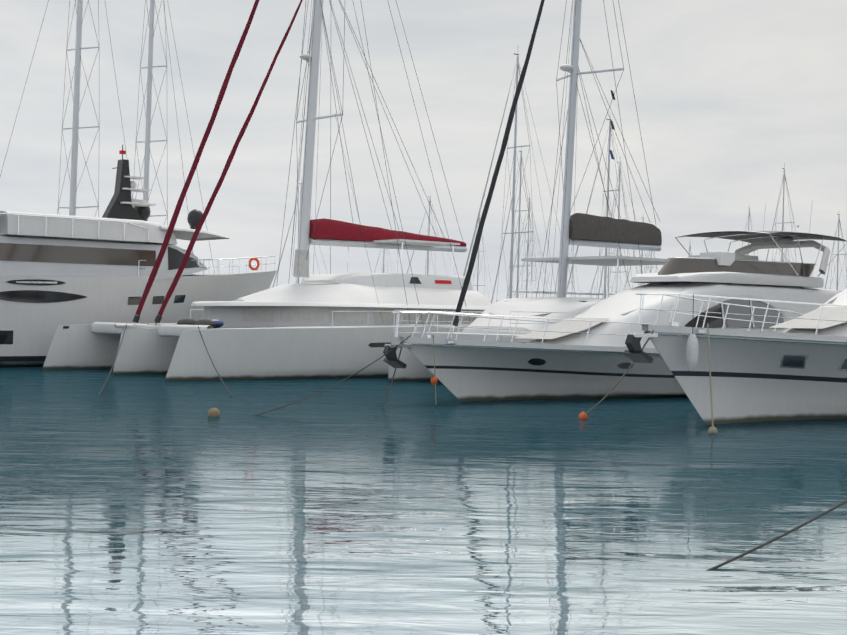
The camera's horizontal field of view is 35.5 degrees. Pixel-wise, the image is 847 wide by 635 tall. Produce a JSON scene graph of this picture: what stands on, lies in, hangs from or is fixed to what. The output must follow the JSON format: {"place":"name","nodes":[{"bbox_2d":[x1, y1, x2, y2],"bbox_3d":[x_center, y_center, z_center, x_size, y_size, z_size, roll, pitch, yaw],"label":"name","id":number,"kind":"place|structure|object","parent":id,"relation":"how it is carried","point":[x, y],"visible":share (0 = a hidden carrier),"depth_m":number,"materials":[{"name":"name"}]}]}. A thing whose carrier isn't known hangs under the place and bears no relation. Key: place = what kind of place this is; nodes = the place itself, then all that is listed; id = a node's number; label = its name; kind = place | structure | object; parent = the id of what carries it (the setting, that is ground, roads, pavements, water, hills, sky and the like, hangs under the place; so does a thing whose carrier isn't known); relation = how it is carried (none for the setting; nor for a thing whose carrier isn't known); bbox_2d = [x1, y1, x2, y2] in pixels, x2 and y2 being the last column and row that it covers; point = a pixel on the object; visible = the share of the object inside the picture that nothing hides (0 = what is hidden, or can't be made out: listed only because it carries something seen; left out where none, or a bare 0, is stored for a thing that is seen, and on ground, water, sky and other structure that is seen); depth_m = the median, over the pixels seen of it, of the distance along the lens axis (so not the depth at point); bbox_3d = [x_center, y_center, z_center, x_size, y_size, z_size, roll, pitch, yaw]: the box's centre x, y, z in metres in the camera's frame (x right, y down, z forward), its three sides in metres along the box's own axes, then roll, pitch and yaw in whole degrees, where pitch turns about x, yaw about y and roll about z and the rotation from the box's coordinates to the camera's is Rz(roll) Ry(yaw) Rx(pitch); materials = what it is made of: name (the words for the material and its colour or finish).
{"place":"outdoors","nodes":[
{"label":"outdoors","id":0,"kind":"place"},
{"bbox_2d":[0,367,846,634],"bbox_3d":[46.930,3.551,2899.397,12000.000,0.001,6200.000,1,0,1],"label":"sea water","id":1,"kind":"structure","parent":0,"point":[144,504],"depth_m":18.49,"materials":[{"name":"blue liquid"}]},
{"bbox_2d":[0,0,214,274],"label":"sailboat masts","id":2,"kind":"object","parent":1,"relation":"on","point":[75,128],"visible":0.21,"depth_m":132.61,"materials":[{"name":"grey"}]},
{"bbox_2d":[98,324,126,394],"bbox_3d":[-11.817,1.452,50.547,0.035,2.290,15.380,1,0,-9],"label":"mooring line","id":3,"kind":"object","parent":1,"relation":"on","point":[114,361],"visible":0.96,"depth_m":50.66,"materials":[{"name":"grey fabric"}]},
{"bbox_2d":[0,145,276,366],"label":"motor yacht","id":4,"kind":"object","parent":1,"relation":"on","point":[55,270],"visible":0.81,"depth_m":66.19,"materials":[{"name":"white plastic"}]},
{"bbox_2d":[208,408,219,416],"bbox_3d":[-5.580,2.577,35.247,0.340,0.340,0.332,1,0,1],"label":"buoy","id":5,"kind":"object","parent":1,"relation":"on","point":[213,412],"visible":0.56,"depth_m":35.12,"materials":[{"name":"yellow plastic"}]},
{"bbox_2d":[198,326,233,396],"bbox_3d":[-7.740,1.524,49.013,0.035,2.289,11.214,1,0,-16],"label":"mooring line","id":6,"kind":"object","parent":1,"relation":"on","point":[213,364],"visible":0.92,"depth_m":49.14,"materials":[{"name":"grey fabric"}]},
{"bbox_2d":[42,0,490,380],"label":"trimaran","id":7,"kind":"object","parent":1,"relation":"on","point":[319,326],"visible":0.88,"depth_m":60.72,"materials":[{"name":"white plastic"}]},
{"bbox_2d":[272,178,327,287],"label":"sailboat mast","id":8,"kind":"object","parent":1,"relation":"on","point":[297,280],"visible":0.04,"depth_m":152.66,"materials":[{"name":"grey metal"}]},
{"bbox_2d":[251,336,409,415],"bbox_3d":[-2.626,1.638,38.502,0.035,2.238,7.404,1,0,36],"label":"mooring line","id":9,"kind":"object","parent":1,"relation":"on","point":[332,385],"visible":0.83,"depth_m":38.41,"materials":[{"name":"grey fabric"}]},
{"bbox_2d":[374,249,395,272],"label":"sailboat mast","id":10,"kind":"object","parent":1,"relation":"on","point":[383,265],"visible":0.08,"depth_m":243.01,"materials":[{"name":"grey"}]},
{"bbox_2d":[383,348,401,407],"bbox_3d":[-0.915,1.694,40.675,0.035,2.180,2.437,1,0,14],"label":"mooring line","id":11,"kind":"object","parent":1,"relation":"on","point":[392,379],"visible":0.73,"depth_m":40.53,"materials":[{"name":"grey fabric"}]},
{"bbox_2d":[407,198,445,274],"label":"sailboat mast","id":12,"kind":"object","parent":1,"relation":"on","point":[427,261],"visible":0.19,"depth_m":203.02,"materials":[{"name":"grey"}]},
{"bbox_2d":[433,335,436,404],"bbox_3d":[0.354,1.665,41.598,0.026,2.253,0.285,1,0,-30],"label":"mooring line","id":13,"kind":"object","parent":1,"relation":"on","point":[434,368],"visible":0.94,"depth_m":41.60,"materials":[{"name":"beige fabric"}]},
{"bbox_2d":[431,376,437,384],"bbox_3d":[0.336,1.989,41.620,0.220,0.280,0.209,1,0,1],"label":"buoy","id":14,"kind":"object","parent":13,"relation":"attached to","point":[434,380],"visible":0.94,"depth_m":41.55,"materials":[{"name":"orange plastic"}]},
{"bbox_2d":[473,216,492,295],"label":"sloop","id":15,"kind":"object","parent":1,"relation":"on","point":[477,285],"visible":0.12,"depth_m":243.92,"materials":[{"name":"grey"}]},
{"bbox_2d":[463,53,575,301],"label":"sailboat mast","id":16,"kind":"object","parent":1,"relation":"on","point":[512,233],"visible":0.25,"depth_m":95.78,"materials":[{"name":"grey"}]},
{"bbox_2d":[491,151,548,303],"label":"sailboat mast","id":17,"kind":"object","parent":1,"relation":"on","point":[520,167],"visible":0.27,"depth_m":138.92,"materials":[{"name":"grey"}]},
{"bbox_2d":[388,0,667,381],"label":"sailboat","id":18,"kind":"object","parent":1,"relation":"on","point":[580,229],"visible":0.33,"depth_m":57.89,"materials":[{"name":"white"}]},
{"bbox_2d":[506,194,549,298],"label":"sailboat mast","id":19,"kind":"object","parent":1,"relation":"on","point":[529,207],"visible":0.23,"depth_m":193.28,"materials":[{"name":"grey metal"}]},
{"bbox_2d":[512,273,576,297],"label":"cruiser","id":20,"kind":"object","parent":1,"relation":"on","point":[548,292],"visible":0.1,"depth_m":110.27,"materials":[{"name":"white metal"}]},
{"bbox_2d":[554,248,579,296],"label":"sloop","id":21,"kind":"object","parent":1,"relation":"on","point":[567,282],"visible":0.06,"depth_m":211.74,"materials":[{"name":"grey metal"}]},
{"bbox_2d":[579,411,587,418],"bbox_3d":[4.436,2.749,36.748,0.260,0.292,0.254,1,0,1],"label":"buoy","id":22,"kind":"object","parent":1,"relation":"on","point":[582,415],"visible":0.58,"depth_m":36.65,"materials":[{"name":"orange plastic"}]},
{"bbox_2d":[577,277,614,297],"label":"cruiser","id":23,"kind":"object","parent":1,"relation":"on","point":[591,294],"visible":0.02,"depth_m":125.98,"materials":[{"name":"white metal"}]},
{"bbox_2d":[566,119,648,297],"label":"sailboat mast","id":24,"kind":"object","parent":1,"relation":"on","point":[608,150],"visible":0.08,"depth_m":114.50,"materials":[{"name":"grey metal"}]},
{"bbox_2d":[589,247,628,297],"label":"sloop","id":25,"kind":"object","parent":1,"relation":"on","point":[609,253],"visible":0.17,"depth_m":232.88,"materials":[{"name":"grey"}]},
{"bbox_2d":[383,200,846,401],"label":"flybridge yacht","id":26,"kind":"object","parent":1,"relation":"on","point":[582,355],"visible":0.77,"depth_m":46.76,"materials":[{"name":"white plastic"}]},
{"bbox_2d":[598,162,638,297],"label":"sailboat mast","id":27,"kind":"object","parent":1,"relation":"on","point":[619,172],"visible":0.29,"depth_m":153.08,"materials":[{"name":"grey"}]},
{"bbox_2d":[624,219,656,289],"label":"sloop","id":28,"kind":"object","parent":1,"relation":"on","point":[640,267],"visible":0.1,"depth_m":201.70,"materials":[{"name":"grey"}]},
{"bbox_2d":[643,251,657,284],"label":"sailboat mast","id":29,"kind":"object","parent":1,"relation":"on","point":[650,267],"visible":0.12,"depth_m":263.86,"materials":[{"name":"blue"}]},
{"bbox_2d":[708,425,717,433],"bbox_3d":[7.154,2.801,32.720,0.240,0.270,0.234,1,0,1],"label":"buoy","id":30,"kind":"object","parent":1,"relation":"on","point":[713,429],"visible":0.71,"depth_m":32.64,"materials":[{"name":"beige plastic"}]},
{"bbox_2d":[707,323,713,424],"bbox_3d":[7.238,1.460,33.398,0.038,2.620,1.401,1,0,5],"label":"mooring line","id":31,"kind":"object","parent":30,"relation":"attached to","point":[710,373],"visible":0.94,"depth_m":33.42,"materials":[{"name":"beige fabric"}]},
{"bbox_2d":[624,289,846,424],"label":"motor yacht","id":32,"kind":"object","parent":1,"relation":"on","point":[797,370],"visible":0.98,"depth_m":35.99,"materials":[{"name":"white"}]},
{"bbox_2d":[584,330,653,413],"bbox_3d":[5.133,1.525,35.124,0.038,2.436,3.534,1,0,-23],"label":"mooring line","id":33,"kind":"object","parent":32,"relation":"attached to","point":[616,384],"visible":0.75,"depth_m":35.02,"materials":[{"name":"grey fabric"}]},
{"bbox_2d":[742,204,754,254],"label":"sailboat mast","id":34,"kind":"object","parent":1,"relation":"on","point":[748,226],"visible":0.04,"depth_m":222.44,"materials":[{"name":"grey metal"}]},
{"bbox_2d":[706,500,846,570],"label":"mooring line","id":35,"kind":"object","parent":1,"relation":"on","point":[777,538],"visible":0.9,"depth_m":15.53,"materials":[{"name":"grey fabric"}]},
{"bbox_2d":[766,163,795,261],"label":"sloop","id":36,"kind":"object","parent":1,"relation":"on","point":[783,182],"visible":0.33,"depth_m":153.67,"materials":[{"name":"grey metal"}]},
{"bbox_2d":[825,214,846,291],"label":"sloop","id":37,"kind":"object","parent":1,"relation":"on","point":[837,261],"visible":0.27,"depth_m":172.27,"materials":[{"name":"grey metal"}]},
{"bbox_2d":[0,0,846,303],"label":"sky","id":38,"kind":"structure","parent":0,"point":[728,93],"materials":[{"name":"white"}]}
]}

